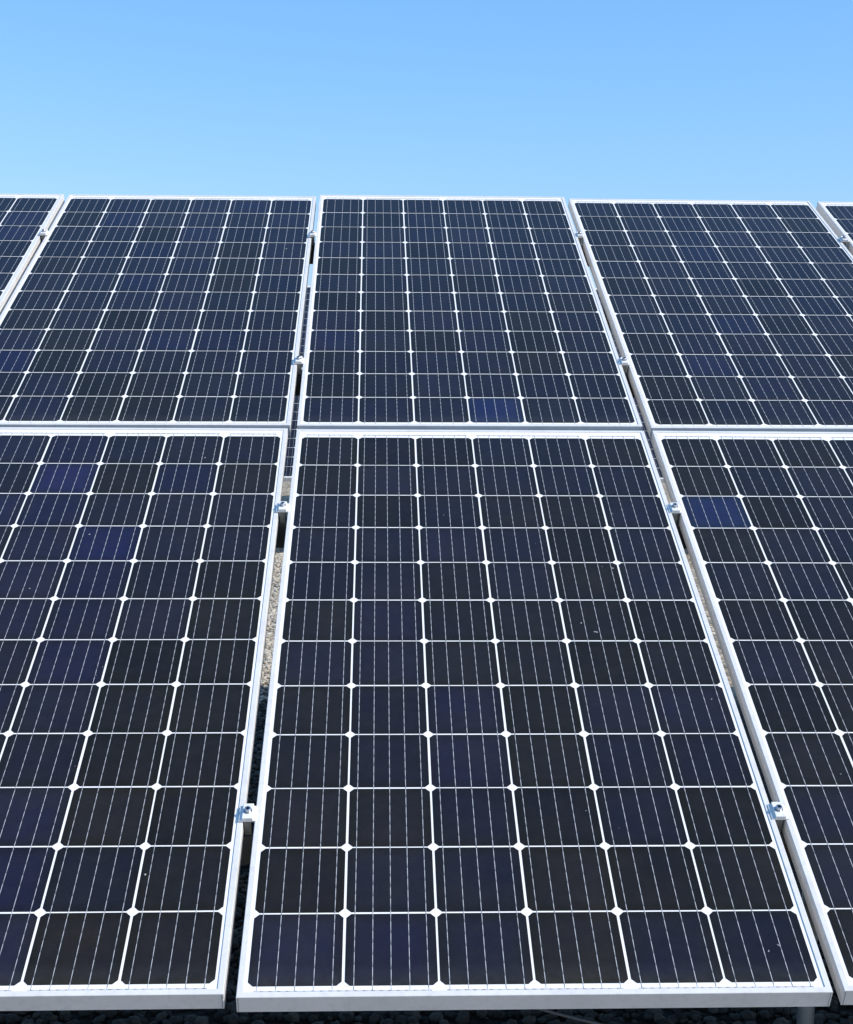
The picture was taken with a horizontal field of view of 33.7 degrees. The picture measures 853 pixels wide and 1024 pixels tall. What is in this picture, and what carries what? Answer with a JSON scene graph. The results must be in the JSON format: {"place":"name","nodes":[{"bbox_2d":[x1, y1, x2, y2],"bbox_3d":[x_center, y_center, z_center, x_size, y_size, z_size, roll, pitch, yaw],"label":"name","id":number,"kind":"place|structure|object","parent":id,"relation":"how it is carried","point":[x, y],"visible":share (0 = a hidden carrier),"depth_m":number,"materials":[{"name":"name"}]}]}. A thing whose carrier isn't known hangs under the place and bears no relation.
{"place":"outdoors","nodes":[
{"label":"outdoors","id":0,"kind":"place"},
{"bbox_2d":[0,482,852,1023],"bbox_3d":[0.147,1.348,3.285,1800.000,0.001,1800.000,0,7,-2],"label":"ground","id":1,"kind":"structure","parent":0,"point":[474,1018],"depth_m":3.66,"materials":[{"name":"grey gravel"}]},
{"bbox_2d":[603,307,817,1023],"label":"support frame","id":2,"kind":"object","parent":1,"relation":"on","point":[805,1015],"visible":0.07,"depth_m":2.84,"materials":[{"name":"silver metal"}]},
{"bbox_2d":[310,244,588,266],"bbox_3d":[0.582,-0.980,5.382,8.200,0.081,0.067,0,7,-2],"label":"rail","id":3,"kind":"object","parent":2,"relation":"on","point":[312,254],"depth_m":5.34,"materials":[{"name":"silver metal"}]},
{"bbox_2d":[0,194,64,314],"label":"solar panel","id":4,"kind":"object","parent":3,"relation":"attached to","point":[25,219],"visible":1,"depth_m":5.31,"materials":[{"name":"glass"}]},
{"bbox_2d":[39,229,49,240],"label":"clamp","id":5,"kind":"object","parent":3,"relation":"attached to","point":[43,233],"visible":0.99,"depth_m":5.26,"materials":[{"name":"metal"}]},
{"bbox_2d":[0,194,315,435],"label":"solar panel","id":6,"kind":"object","parent":3,"relation":"attached to","point":[153,311],"visible":1,"depth_m":4.65,"materials":[{"name":"glass"}]},
{"bbox_2d":[308,230,316,245],"bbox_3d":[-0.430,-1.035,5.308,0.033,0.053,0.040,0,32,-2],"label":"clamp","id":7,"kind":"object","parent":3,"relation":"attached to","point":[312,234],"visible":1,"depth_m":5.29,"materials":[{"name":"metal"}]},
{"bbox_2d":[297,195,642,430],"bbox_3d":[0.095,-0.749,4.873,0.990,0.038,1.974,0,32,-2],"label":"solar panel","id":8,"kind":"object","parent":3,"relation":"on","point":[455,313],"visible":0.98,"depth_m":4.64,"materials":[{"name":"glass"}]},
{"bbox_2d":[575,231,583,245],"bbox_3d":[0.581,-1.041,5.356,0.033,0.053,0.040,0,31,-2],"label":"clamp","id":9,"kind":"object","parent":3,"relation":"attached to","point":[579,235],"visible":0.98,"depth_m":5.34,"materials":[{"name":"metal"}]},
{"bbox_2d":[568,199,852,438],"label":"solar panel","id":10,"kind":"object","parent":3,"relation":"on","point":[729,315],"visible":0.98,"depth_m":4.80,"materials":[{"name":"glass"}]},
{"bbox_2d":[816,202,852,255],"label":"solar panel","id":11,"kind":"object","parent":3,"relation":"on","point":[837,217],"visible":1,"depth_m":5.62,"materials":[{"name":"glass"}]},
{"bbox_2d":[838,236,849,246],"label":"clamp","id":12,"kind":"object","parent":3,"relation":"attached to","point":[844,240],"visible":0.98,"depth_m":5.37,"materials":[{"name":"metal"}]},
{"bbox_2d":[295,370,634,397],"bbox_3d":[0.613,-0.402,4.440,8.200,0.081,0.067,0,7,-2],"label":"rail","id":13,"kind":"object","parent":2,"relation":"on","point":[298,385],"depth_m":4.40,"materials":[{"name":"silver metal"}]},
{"bbox_2d":[293,356,303,373],"bbox_3d":[-0.396,-0.458,4.369,0.033,0.053,0.040,0,31,-2],"label":"clamp","id":14,"kind":"object","parent":13,"relation":"attached to","point":[298,360],"visible":1,"depth_m":4.35,"materials":[{"name":"metal"}]},
{"bbox_2d":[618,357,629,375],"bbox_3d":[0.617,-0.459,4.407,0.033,0.053,0.040,0,32,-2],"label":"clamp","id":15,"kind":"object","parent":13,"relation":"attached to","point":[623,362],"visible":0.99,"depth_m":4.39,"materials":[{"name":"metal"}]},
{"bbox_2d":[276,516,686,548],"bbox_3d":[0.637,0.055,3.695,8.200,0.081,0.067,0,7,-2],"label":"rail","id":16,"kind":"object","parent":2,"relation":"on","point":[281,533],"depth_m":3.65,"materials":[{"name":"silver metal"}]},
{"bbox_2d":[276,501,289,523],"bbox_3d":[-0.370,-0.001,3.628,0.033,0.053,0.040,0,32,-2],"label":"clamp","id":17,"kind":"object","parent":16,"relation":"attached to","point":[282,507],"visible":1,"depth_m":3.62,"materials":[{"name":"metal"}]},
{"bbox_2d":[667,502,681,524],"bbox_3d":[0.644,0.002,3.663,0.033,0.053,0.040,0,32,-2],"label":"clamp","id":18,"kind":"object","parent":16,"relation":"attached to","point":[674,508],"visible":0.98,"depth_m":3.65,"materials":[{"name":"metal"}]},
{"bbox_2d":[241,822,791,863],"bbox_3d":[0.668,0.639,2.743,8.200,0.081,0.067,0,7,-2],"label":"rail","id":19,"kind":"object","parent":2,"relation":"on","point":[246,849],"depth_m":2.70,"materials":[{"name":"silver metal"}]},
{"bbox_2d":[0,427,287,1010],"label":"solar panel","id":20,"kind":"object","parent":19,"relation":"on","point":[136,569],"visible":1,"depth_m":2.96,"materials":[{"name":"glass"}]},
{"bbox_2d":[238,804,257,834],"bbox_3d":[-0.339,0.583,2.677,0.033,0.053,0.040,0,31,-2],"label":"clamp","id":21,"kind":"object","parent":19,"relation":"attached to","point":[247,814],"visible":1,"depth_m":2.66,"materials":[{"name":"metal"}]},
{"bbox_2d":[236,429,832,1011],"bbox_3d":[0.154,0.297,3.176,0.990,0.036,1.974,0,32,-2],"label":"solar panel","id":22,"kind":"object","parent":19,"relation":"on","point":[508,759],"visible":1,"depth_m":2.83,"materials":[{"name":"glass"}]},
{"bbox_2d":[651,431,852,1004],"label":"solar panel","id":23,"kind":"object","parent":19,"relation":"on","point":[765,520],"visible":1,"depth_m":3.29,"materials":[{"name":"glass"}]},
{"bbox_2d":[767,802,788,832],"bbox_3d":[0.675,0.586,2.710,0.033,0.053,0.040,0,31,-2],"label":"clamp","id":24,"kind":"object","parent":19,"relation":"attached to","point":[778,812],"visible":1,"depth_m":2.70,"materials":[{"name":"metal"}]},
{"bbox_2d":[537,1009,602,1023],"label":"cable","id":25,"kind":"object","parent":2,"relation":"attached to","point":[567,1016],"visible":0.44,"depth_m":2.77,"materials":[{"name":"grey plastic"}]},
{"bbox_2d":[0,0,852,287],"label":"sky","id":26,"kind":"structure","parent":0,"point":[568,99],"materials":[{"name":"blue"}]},
{"bbox_3d":[-0.085,-0.430,11.629,7.200,0.081,0.067,0,7,-2],"label":"rail","id":27,"kind":"object","parent":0,"visible":0},
{"bbox_2d":[283,396,299,481],"bbox_3d":[-1.099,-0.774,12.045,0.990,0.036,1.974,0,32,-2],"label":"solar panel","id":28,"kind":"object","parent":27,"relation":"on","point":[289,458],"visible":0.03,"depth_m":11.65,"materials":[{"name":"glass"}]},
{"bbox_2d":[633,398,664,482],"bbox_3d":[1.935,-0.766,12.149,0.990,0.036,1.974,0,32,-2],"label":"solar panel","id":29,"kind":"object","parent":27,"relation":"on","point":[644,429],"visible":0.02,"depth_m":11.83,"materials":[{"name":"glass"}]},
{"bbox_3d":[-0.140,-1.471,13.325,7.200,0.081,0.067,0,7,-2],"label":"rail","id":30,"kind":"object","parent":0,"visible":0},
{"bbox_2d":[299,285,310,368],"bbox_3d":[-1.155,-1.814,13.740,0.990,0.036,1.974,0,32,-2],"label":"solar panel","id":31,"kind":"object","parent":30,"relation":"on","point":[303,338],"visible":0.04,"depth_m":13.75,"materials":[{"name":"glass"}]},
{"bbox_2d":[595,288,620,358],"bbox_3d":[1.880,-1.806,13.845,0.990,0.036,1.974,0,32,-2],"label":"solar panel","id":32,"kind":"object","parent":30,"relation":"on","point":[615,344],"visible":0.01,"depth_m":13.64,"materials":[{"name":"glass"}]}
]}

